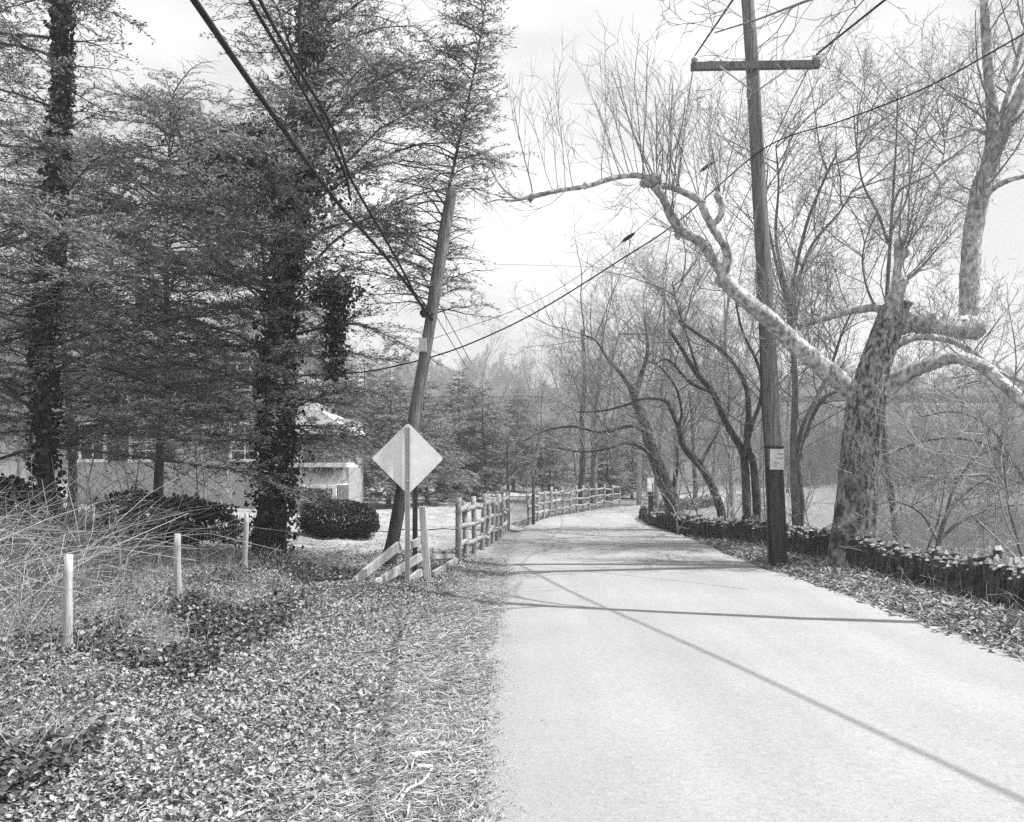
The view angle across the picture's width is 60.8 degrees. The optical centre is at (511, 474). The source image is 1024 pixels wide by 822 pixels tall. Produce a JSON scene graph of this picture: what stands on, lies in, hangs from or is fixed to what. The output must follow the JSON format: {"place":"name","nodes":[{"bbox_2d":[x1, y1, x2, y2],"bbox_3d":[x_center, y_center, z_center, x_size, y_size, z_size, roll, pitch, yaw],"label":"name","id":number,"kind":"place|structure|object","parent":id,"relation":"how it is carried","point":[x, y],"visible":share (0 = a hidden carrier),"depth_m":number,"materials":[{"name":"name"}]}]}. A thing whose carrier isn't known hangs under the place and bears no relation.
{"place":"outdoors","nodes":[
{"label":"outdoors","id":0,"kind":"place"},
{"bbox_2d":[14,512,523,531],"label":"driveway","id":1,"kind":"structure","parent":0,"point":[385,527],"depth_m":25.35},
{"bbox_2d":[0,353,1023,821],"bbox_3d":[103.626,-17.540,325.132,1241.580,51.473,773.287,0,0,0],"label":"ground","id":2,"kind":"structure","parent":0,"point":[820,515],"depth_m":10.56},
{"bbox_2d":[0,237,87,478],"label":"bare tree","id":3,"kind":"object","parent":2,"relation":"on","point":[19,463],"visible":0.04,"depth_m":47.91,"materials":[{"name":"grey plant"}]},
{"bbox_2d":[0,473,102,548],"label":"laurel shrub","id":4,"kind":"object","parent":2,"relation":"on","point":[16,482],"visible":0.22,"depth_m":14.69,"materials":[{"name":"black plant"}]},
{"bbox_2d":[0,674,122,775],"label":"corner bramble","id":5,"kind":"object","parent":2,"relation":"on","point":[50,725],"visible":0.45,"depth_m":4.60,"materials":[{"name":"grey plant"}]},
{"bbox_2d":[8,400,175,520],"bbox_3d":[-10.710,-0.426,21.613,3.656,3.936,4.123,0,0,-40],"label":"bare shrub","id":6,"kind":"object","parent":2,"relation":"on","point":[81,487],"visible":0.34,"depth_m":22.04,"materials":[{"name":"grey plant"}]},
{"bbox_2d":[0,0,238,483],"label":"hemlock tree","id":7,"kind":"object","parent":2,"relation":"on","point":[20,314],"visible":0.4,"depth_m":15.62,"materials":[{"name":"grey plant"}]},
{"bbox_2d":[0,513,248,670],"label":"wire fence","id":8,"kind":"object","parent":2,"relation":"on","point":[67,609],"visible":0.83,"depth_m":6.93,"materials":[{"name":"grey wood"}]},
{"bbox_2d":[0,98,261,513],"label":"hemlock tree","id":9,"kind":"object","parent":2,"relation":"on","point":[74,456],"visible":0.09,"depth_m":22.88,"materials":[{"name":"grey plant"}]},
{"bbox_2d":[76,420,197,523],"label":"bare shrub","id":10,"kind":"object","parent":2,"relation":"on","point":[125,469],"visible":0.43,"depth_m":19.14,"materials":[{"name":"grey plant"}]},
{"bbox_2d":[61,394,234,507],"bbox_3d":[-10.005,-0.407,24.400,4.298,4.360,3.887,0,0,-8],"label":"bare shrub","id":11,"kind":"object","parent":2,"relation":"on","point":[168,471],"visible":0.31,"depth_m":24.35,"materials":[{"name":"grey plant"}]},
{"bbox_2d":[0,443,303,632],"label":"bramble thicket","id":12,"kind":"object","parent":2,"relation":"on","point":[10,524],"visible":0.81,"depth_m":9.87,"materials":[{"name":"grey plant"}]},
{"bbox_2d":[86,485,254,547],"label":"laurel shrub","id":13,"kind":"object","parent":2,"relation":"on","point":[221,517],"visible":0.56,"depth_m":17.27,"materials":[{"name":"black plant"}]},
{"bbox_2d":[0,0,350,553],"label":"hemlock tree","id":14,"kind":"object","parent":2,"relation":"on","point":[52,208],"visible":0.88,"depth_m":13.01,"materials":[{"name":"grey plant"}]},
{"bbox_2d":[109,395,245,499],"bbox_3d":[-7.655,-0.214,19.710,2.533,3.300,3.310,0,0,-40],"label":"bare shrub","id":15,"kind":"object","parent":2,"relation":"on","point":[196,487],"visible":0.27,"depth_m":20.10,"materials":[{"name":"grey plant"}]},
{"bbox_2d":[0,554,360,818],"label":"ground ivy","id":16,"kind":"object","parent":2,"relation":"on","point":[256,615],"visible":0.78,"depth_m":6.69,"materials":[{"name":"grey plant"}]},
{"bbox_2d":[0,530,361,758],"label":"dry weeds","id":17,"kind":"object","parent":2,"relation":"on","point":[137,598],"visible":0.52,"depth_m":8.14,"materials":[{"name":"grey plant"}]},
{"bbox_2d":[0,56,394,526],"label":"hemlock tree","id":18,"kind":"object","parent":2,"relation":"on","point":[170,106],"visible":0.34,"depth_m":18.75,"materials":[{"name":"grey plant"}]},
{"bbox_2d":[150,409,254,514],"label":"bare shrub","id":19,"kind":"object","parent":2,"relation":"on","point":[230,493],"visible":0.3,"depth_m":25.07,"materials":[{"name":"grey plant"}]},
{"bbox_2d":[59,283,368,513],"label":"stucco house","id":20,"kind":"structure","parent":2,"relation":"on","point":[240,495],"depth_m":34.00,"materials":[{"name":"paint"}]},
{"bbox_2d":[77,422,107,461],"bbox_3d":[-16.301,-1.279,33.950,1.149,1.570,0.140,0,0,0],"label":"window","id":21,"kind":"structure","parent":20,"relation":"in","point":[86,457],"depth_m":33.94,"materials":[{"name":"glass"}]},
{"bbox_2d":[128,423,156,461],"bbox_3d":[-14.242,-1.279,33.950,1.338,1.570,0.140,0,0,0],"label":"window","id":22,"kind":"structure","parent":20,"relation":"in","point":[153,451],"depth_m":33.98,"materials":[{"name":"glass"}]},
{"bbox_2d":[228,422,259,461],"bbox_3d":[-10.389,-1.279,33.950,1.262,1.570,0.140,0,0,0],"label":"window","id":23,"kind":"structure","parent":20,"relation":"in","point":[247,459],"depth_m":33.98,"materials":[{"name":"glass"}]},
{"bbox_2d":[0,540,479,821],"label":"leaf litter","id":24,"kind":"object","parent":2,"relation":"on","point":[46,804],"visible":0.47,"depth_m":5.57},
{"bbox_2d":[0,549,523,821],"bbox_3d":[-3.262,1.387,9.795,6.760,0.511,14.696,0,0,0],"label":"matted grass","id":25,"kind":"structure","parent":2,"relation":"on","point":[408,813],"depth_m":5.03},
{"bbox_2d":[7,0,540,560],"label":"hemlock tree","id":26,"kind":"object","parent":2,"relation":"on","point":[289,186],"visible":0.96,"depth_m":13.62,"materials":[{"name":"grey plant"}]},
{"bbox_2d":[248,0,350,198],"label":"overhead cable","id":27,"kind":"object","parent":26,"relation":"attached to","point":[263,23],"visible":1,"depth_m":9.51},
{"bbox_2d":[78,507,490,556],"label":"lawn grass","id":28,"kind":"structure","parent":2,"relation":"on","point":[348,544],"depth_m":19.40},
{"bbox_2d":[290,421,368,527],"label":"bare shrub","id":29,"kind":"object","parent":2,"relation":"on","point":[315,475],"visible":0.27,"depth_m":24.28,"materials":[{"name":"grey plant"}]},
{"bbox_2d":[296,498,380,537],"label":"boxwood shrub","id":30,"kind":"object","parent":2,"relation":"on","point":[313,525],"visible":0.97,"depth_m":21.07,"materials":[{"name":"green plant"}]},
{"bbox_2d":[291,414,392,510],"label":"bare shrub","id":31,"kind":"object","parent":2,"relation":"on","point":[342,475],"visible":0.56,"depth_m":26.48,"materials":[{"name":"grey plant"}]},
{"bbox_2d":[338,355,407,491],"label":"evergreen tree","id":32,"kind":"object","parent":2,"relation":"on","point":[366,380],"visible":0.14,"depth_m":45.97,"materials":[{"name":"grey plant"}]},
{"bbox_2d":[346,367,444,506],"bbox_3d":[-5.744,-1.624,40.138,5.526,6.715,4.913,0,0,5],"label":"evergreen tree","id":33,"kind":"object","parent":2,"relation":"on","point":[390,417],"visible":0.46,"depth_m":39.83,"materials":[{"name":"grey plant"}]},
{"bbox_2d":[349,506,459,583],"bbox_3d":[-1.249,1.040,13.404,0.892,1.188,3.986,0,0,19],"label":"broken fence end","id":34,"kind":"object","parent":2,"relation":"on","point":[382,559],"visible":0.66,"depth_m":12.30,"materials":[{"name":"grey wood"}]},
{"bbox_2d":[293,0,517,551],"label":"hemlock tree","id":35,"kind":"object","parent":2,"relation":"on","point":[423,269],"visible":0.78,"depth_m":15.31,"materials":[{"name":"grey plant"}]},
{"bbox_2d":[373,424,441,585],"bbox_3d":[-1.403,0.552,11.802,0.939,2.488,0.065,0,0,-13],"label":"road sign","id":36,"kind":"object","parent":2,"relation":"on","point":[407,458],"visible":0.9,"depth_m":11.80,"materials":[{"name":"metal"}]},
{"bbox_2d":[412,485,417,572],"bbox_3d":[-1.433,0.780,12.900,0.078,1.700,0.070,0,0,0],"label":"dark post","id":37,"kind":"object","parent":2,"relation":"on","point":[415,520],"visible":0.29,"depth_m":12.87,"materials":[{"name":"grey wood"}]},
{"bbox_2d":[382,188,456,567],"bbox_3d":[-1.552,-1.432,14.319,1.286,6.600,0.369,0,0,0],"label":"utility pole","id":38,"kind":"object","parent":2,"relation":"on","point":[414,417],"visible":0.68,"depth_m":14.31,"materials":[{"name":"grey wood"}]},
{"bbox_2d":[190,0,432,320],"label":"overhead cable","id":39,"kind":"object","parent":38,"relation":"attached to","point":[206,18],"visible":0.98,"depth_m":9.47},
{"bbox_2d":[258,0,422,309],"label":"overhead cable","id":40,"kind":"object","parent":38,"relation":"attached to","point":[273,25],"visible":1,"depth_m":10.50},
{"bbox_2d":[368,374,483,506],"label":"evergreen tree","id":41,"kind":"object","parent":2,"relation":"on","point":[452,476],"visible":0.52,"depth_m":42.64,"materials":[{"name":"grey plant"}]},
{"bbox_2d":[411,368,503,496],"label":"evergreen tree","id":42,"kind":"object","parent":2,"relation":"on","point":[463,386],"visible":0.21,"depth_m":51.64,"materials":[{"name":"grey plant"}]},
{"bbox_2d":[435,481,482,500],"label":"boxwood shrub","id":43,"kind":"object","parent":2,"relation":"on","point":[456,488],"visible":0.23,"depth_m":46.63,"materials":[{"name":"grey plant"}]},
{"bbox_2d":[375,531,553,821],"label":"edge grit","id":44,"kind":"object","parent":2,"relation":"on","point":[491,695],"visible":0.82,"depth_m":5.85,"materials":[{"name":"gravel"}]},
{"bbox_2d":[455,489,509,559],"bbox_3d":[-0.483,1.101,19.975,0.325,1.456,9.444,0,0,5],"label":"rail fence","id":45,"kind":"object","parent":2,"relation":"on","point":[493,510],"visible":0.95,"depth_m":17.95,"materials":[{"name":"grey wood"}]},
{"bbox_2d":[452,315,522,464],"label":"bare tree","id":46,"kind":"object","parent":2,"relation":"on","point":[485,359],"visible":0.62,"depth_m":71.63,"materials":[{"name":"grey plant"}]},
{"bbox_2d":[434,380,546,501],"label":"evergreen tree","id":47,"kind":"object","parent":2,"relation":"on","point":[486,442],"visible":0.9,"depth_m":46.61,"materials":[{"name":"grey plant"}]},
{"bbox_2d":[479,361,534,469],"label":"bare tree","id":48,"kind":"object","parent":2,"relation":"on","point":[506,389],"visible":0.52,"depth_m":83.92,"materials":[{"name":"grey plant"}]},
{"bbox_2d":[506,433,509,526],"bbox_3d":[-0.113,0.282,25.299,0.106,2.981,0.109,0,0,0],"label":"thin post","id":49,"kind":"object","parent":2,"relation":"on","point":[508,470],"visible":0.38,"depth_m":25.26,"materials":[{"name":"grey wood"}]},
{"bbox_2d":[466,386,556,491],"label":"evergreen tree","id":50,"kind":"object","parent":2,"relation":"on","point":[512,411],"visible":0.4,"depth_m":59.73,"materials":[{"name":"grey plant"}]},
{"bbox_2d":[0,301,1023,490],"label":"distant woods","id":51,"kind":"object","parent":2,"relation":"on","point":[810,454],"visible":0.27,"depth_m":156.58,"materials":[{"name":"grey plant"}]},
{"bbox_2d":[0,388,1023,480],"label":"distant hill","id":52,"kind":"structure","parent":2,"relation":"on","point":[804,396],"depth_m":172.55,"materials":[{"name":"plant"}]},
{"bbox_2d":[495,331,564,488],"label":"bare tree","id":53,"kind":"object","parent":2,"relation":"on","point":[528,384],"visible":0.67,"depth_m":71.04,"materials":[{"name":"grey plant"}]},
{"bbox_2d":[532,438,534,524],"bbox_3d":[0.672,0.320,27.499,0.109,2.961,0.107,0,0,0],"label":"thin post","id":54,"kind":"object","parent":2,"relation":"on","point":[533,492],"visible":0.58,"depth_m":27.46,"materials":[{"name":"grey wood"}]},
{"bbox_2d":[517,419,578,493],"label":"evergreen tree","id":55,"kind":"object","parent":2,"relation":"on","point":[552,480],"visible":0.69,"depth_m":59.47,"materials":[{"name":"grey plant"}]},
{"bbox_2d":[515,336,589,487],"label":"bare tree","id":56,"kind":"object","parent":2,"relation":"on","point":[567,422],"visible":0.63,"depth_m":60.06,"materials":[{"name":"grey plant"}]},
{"bbox_2d":[530,319,582,488],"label":"bare tree","id":57,"kind":"object","parent":2,"relation":"on","point":[553,384],"visible":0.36,"depth_m":93.80,"materials":[{"name":"grey plant"}]},
{"bbox_2d":[526,484,620,524],"bbox_3d":[2.843,1.129,36.586,0.603,1.452,18.404,0,0,16],"label":"rail fence","id":58,"kind":"object","parent":2,"relation":"on","point":[543,511],"visible":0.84,"depth_m":35.52,"materials":[{"name":"grey wood"}]},
{"bbox_2d":[517,294,643,503],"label":"two toned trunk tree","id":59,"kind":"object","parent":2,"relation":"on","point":[581,481],"visible":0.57,"depth_m":46.65,"materials":[{"name":"grey plant"}]},
{"bbox_2d":[548,303,621,428],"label":"bare tree","id":60,"kind":"object","parent":2,"relation":"on","point":[580,359],"visible":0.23,"depth_m":64.79,"materials":[{"name":"grey plant"}]},
{"bbox_2d":[554,320,625,477],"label":"bare tree","id":61,"kind":"object","parent":2,"relation":"on","point":[594,373],"visible":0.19,"depth_m":82.85,"materials":[{"name":"grey plant"}]},
{"bbox_2d":[536,300,666,502],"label":"two toned trunk tree","id":62,"kind":"object","parent":2,"relation":"on","point":[593,473],"visible":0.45,"depth_m":47.92,"materials":[{"name":"grey plant"}]},
{"bbox_2d":[571,417,635,499],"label":"evergreen tree","id":63,"kind":"object","parent":2,"relation":"on","point":[606,479],"visible":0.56,"depth_m":51.67,"materials":[{"name":"grey plant"}]},
{"bbox_2d":[563,289,648,487],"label":"bare tree","id":64,"kind":"object","parent":2,"relation":"on","point":[609,366],"visible":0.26,"depth_m":92.64,"materials":[{"name":"grey plant"}]},
{"bbox_2d":[597,421,654,498],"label":"evergreen tree","id":65,"kind":"object","parent":2,"relation":"on","point":[632,463],"visible":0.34,"depth_m":55.63,"materials":[{"name":"grey plant"}]},
{"bbox_2d":[493,205,759,516],"bbox_3d":[2.834,-2.794,24.677,7.350,9.058,6.458,0,0,-17],"label":"leaning tree","id":66,"kind":"object","parent":2,"relation":"on","point":[649,448],"visible":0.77,"depth_m":24.48,"materials":[{"name":"grey plant"}]},
{"bbox_2d":[622,330,642,504],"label":"utility pole","id":67,"kind":"object","parent":2,"relation":"on","point":[639,490],"visible":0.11,"depth_m":45.89,"materials":[{"name":"grey wood"}]},
{"bbox_2d":[647,478,653,524],"bbox_3d":[4.284,0.921,27.183,0.260,1.658,0.167,0,0,-24],"label":"signpost","id":68,"kind":"object","parent":2,"relation":"on","point":[650,500],"visible":0.68,"depth_m":27.14,"materials":[{"name":"white wood"}]},
{"bbox_2d":[578,186,734,506],"bbox_3d":[5.790,-5.078,36.393,7.035,13.498,8.317,-1,3,25],"label":"bare tree","id":69,"kind":"object","parent":2,"relation":"on","point":[655,497],"visible":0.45,"depth_m":35.91,"materials":[{"name":"grey plant"}]},
{"bbox_2d":[569,216,759,491],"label":"bare tree","id":70,"kind":"object","parent":2,"relation":"on","point":[676,408],"visible":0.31,"depth_m":45.42,"materials":[{"name":"grey plant"}]},
{"bbox_2d":[525,261,805,518],"bbox_3d":[4.100,-1.937,22.140,7.574,7.076,4.975,0,0,0],"label":"arching tree","id":71,"kind":"object","parent":2,"relation":"on","point":[687,452],"visible":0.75,"depth_m":21.46,"materials":[{"name":"grey plant"}]},
{"bbox_2d":[599,386,734,526],"bbox_3d":[4.281,-0.504,25.257,4.220,4.253,3.196,0,0,-23],"label":"bare shrub","id":72,"kind":"object","parent":2,"relation":"on","point":[679,469],"visible":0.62,"depth_m":24.56,"materials":[{"name":"grey plant"}]},
{"bbox_2d":[610,398,741,534],"bbox_3d":[4.624,-0.118,23.034,3.651,3.934,4.098,0,0,-1],"label":"bare shrub","id":73,"kind":"object","parent":2,"relation":"on","point":[682,501],"visible":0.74,"depth_m":22.61,"materials":[{"name":"grey plant"}]},
{"bbox_2d":[633,267,732,496],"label":"bare tree","id":74,"kind":"object","parent":2,"relation":"on","point":[656,440],"visible":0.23,"depth_m":61.95,"materials":[{"name":"grey plant"}]},
{"bbox_2d":[622,234,781,509],"bbox_3d":[8.705,-5.114,40.367,7.314,13.587,8.538,0,0,11],"label":"bare tree","id":75,"kind":"object","parent":2,"relation":"on","point":[693,449],"visible":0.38,"depth_m":39.93,"materials":[{"name":"grey plant"}]},
{"bbox_2d":[565,147,842,521],"bbox_3d":[4.109,-2.740,19.677,5.959,8.673,5.495,0,0,0],"label":"twin stemmed tree","id":76,"kind":"object","parent":2,"relation":"on","point":[743,451],"visible":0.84,"depth_m":19.51,"materials":[{"name":"grey plant"}]},
{"bbox_2d":[662,223,780,481],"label":"bare tree","id":77,"kind":"object","parent":2,"relation":"on","point":[714,463],"visible":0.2,"depth_m":53.48,"materials":[{"name":"grey plant"}]},
{"bbox_2d":[640,232,823,517],"bbox_3d":[6.230,-2.315,25.215,5.079,9.302,5.138,0,0,26],"label":"pale trunked tree","id":78,"kind":"object","parent":2,"relation":"on","point":[728,451],"visible":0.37,"depth_m":24.97,"materials":[{"name":"grey plant"}]},
{"bbox_2d":[674,373,829,527],"bbox_3d":[5.905,-0.293,21.634,4.504,4.627,4.119,0,0,-43],"label":"bare shrub","id":79,"kind":"object","parent":2,"relation":"on","point":[729,488],"visible":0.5,"depth_m":21.21,"materials":[{"name":"grey plant"}]},
{"bbox_2d":[483,0,1023,565],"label":"sycamore tree","id":80,"kind":"object","parent":2,"relation":"on","point":[875,384],"visible":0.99,"depth_m":14.44,"materials":[{"name":"grey plant"}]},
{"bbox_2d":[691,0,819,567],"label":"utility pole","id":81,"kind":"object","parent":2,"relation":"on","point":[775,497],"visible":0.81,"depth_m":14.88,"materials":[{"name":"grey wood"}]},
{"bbox_2d":[434,126,756,338],"bbox_3d":[1.415,-4.100,14.562,5.657,3.794,0.186,0,0,-5],"label":"overhead wire","id":82,"kind":"object","parent":81,"relation":"attached to","point":[628,237],"visible":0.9,"depth_m":14.57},
{"bbox_2d":[302,33,1023,374],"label":"overhead cable","id":83,"kind":"object","parent":81,"relation":"attached to","point":[693,209],"visible":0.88,"depth_m":14.45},
{"bbox_2d":[666,70,807,325],"bbox_3d":[6.050,-6.468,30.437,0.361,1.881,31.226,0,0,4],"label":"overhead wire","id":84,"kind":"object","parent":81,"relation":"attached to","point":[766,153],"visible":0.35,"depth_m":17.20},
{"bbox_2d":[816,0,885,54],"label":"overhead wire","id":85,"kind":"object","parent":81,"relation":"attached to","point":[858,20],"visible":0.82,"depth_m":13.50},
{"bbox_2d":[704,197,821,500],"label":"bare tree","id":86,"kind":"object","parent":2,"relation":"on","point":[742,404],"visible":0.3,"depth_m":44.46,"materials":[{"name":"grey plant"}]},
{"bbox_2d":[719,254,815,486],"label":"bare tree","id":87,"kind":"object","parent":2,"relation":"on","point":[760,465],"visible":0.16,"depth_m":59.17,"materials":[{"name":"grey plant"}]},
{"bbox_2d":[702,398,834,524],"bbox_3d":[6.748,-0.147,21.645,2.908,3.777,3.792,0,0,-16],"label":"bare shrub","id":88,"kind":"object","parent":2,"relation":"on","point":[764,517],"visible":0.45,"depth_m":21.32,"materials":[{"name":"grey plant"}]},
{"bbox_2d":[659,0,918,106],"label":"bare tree","id":89,"kind":"object","parent":2,"relation":"on","point":[789,10],"visible":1,"depth_m":12.34,"materials":[{"name":"grey plant"}]},
{"bbox_2d":[750,315,851,492],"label":"bare tree","id":90,"kind":"object","parent":2,"relation":"on","point":[787,450],"visible":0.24,"depth_m":73.37,"materials":[{"name":"grey plant"}]},
{"bbox_2d":[711,408,929,543],"bbox_3d":[6.882,0.268,19.595,4.071,4.013,3.663,0,0,37],"label":"bare shrub","id":91,"kind":"object","parent":2,"relation":"on","point":[816,483],"visible":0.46,"depth_m":19.87,"materials":[{"name":"grey plant"}]},
{"bbox_2d":[657,0,984,526],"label":"many limbed tree","id":92,"kind":"object","parent":2,"relation":"on","point":[796,485],"visible":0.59,"depth_m":18.50,"materials":[{"name":"grey plant"}]},
{"bbox_2d":[639,495,1023,609],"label":"stone wall","id":93,"kind":"structure","parent":2,"relation":"on","point":[990,568],"depth_m":12.78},
{"bbox_2d":[655,493,1022,558],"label":"river bank brush","id":94,"kind":"object","parent":2,"relation":"on","point":[878,522],"visible":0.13,"depth_m":13.77,"materials":[{"name":"grey plant"}]},
{"bbox_2d":[679,533,1023,661],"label":"verge litter","id":95,"kind":"object","parent":2,"relation":"on","point":[996,621],"visible":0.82,"depth_m":10.51,"materials":[{"name":"grey plant"}]},
{"bbox_2d":[682,530,1023,620],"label":"wall brush","id":96,"kind":"object","parent":2,"relation":"on","point":[987,599],"depth_m":11.64,"materials":[{"name":"grey plant"}]},
{"bbox_2d":[754,0,1023,543],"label":"slender tree","id":97,"kind":"object","parent":2,"relation":"on","point":[888,239],"visible":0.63,"depth_m":18.58,"materials":[{"name":"grey plant"}]},
{"bbox_2d":[821,257,1023,549],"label":"fallen limb tree","id":98,"kind":"object","parent":2,"relation":"on","point":[941,432],"visible":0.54,"depth_m":17.42,"materials":[{"name":"grey plant"}]},
{"bbox_2d":[824,368,1023,552],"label":"river shrub","id":99,"kind":"object","parent":2,"relation":"on","point":[950,506],"visible":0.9,"depth_m":13.64,"materials":[{"name":"grey plant"}]},
{"bbox_2d":[834,347,1023,556],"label":"bare shrub","id":100,"kind":"object","parent":2,"relation":"on","point":[1015,536],"visible":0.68,"depth_m":12.83,"materials":[{"name":"grey plant"}]},
{"bbox_2d":[879,411,1023,555],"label":"bare shrub","id":101,"kind":"object","parent":2,"relation":"on","point":[931,538],"visible":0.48,"depth_m":15.01,"materials":[{"name":"grey plant"}]},
{"bbox_2d":[887,417,1023,558],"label":"bare shrub","id":102,"kind":"object","parent":2,"relation":"on","point":[989,538],"visible":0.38,"depth_m":14.89,"materials":[{"name":"grey plant"}]},
{"bbox_2d":[0,0,1023,405],"label":"sky","id":103,"kind":"structure","parent":0,"point":[176,27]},
{"bbox_2d":[475,489,1023,821],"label":"road","id":104,"kind":"structure","parent":0,"point":[696,681],"depth_m":6.07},
{"bbox_2d":[829,502,1023,557],"bbox_3d":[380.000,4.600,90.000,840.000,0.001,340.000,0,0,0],"label":"river water","id":105,"kind":"structure","parent":0,"point":[919,544],"depth_m":73.66,"materials":[{"name":"grey liquid"}]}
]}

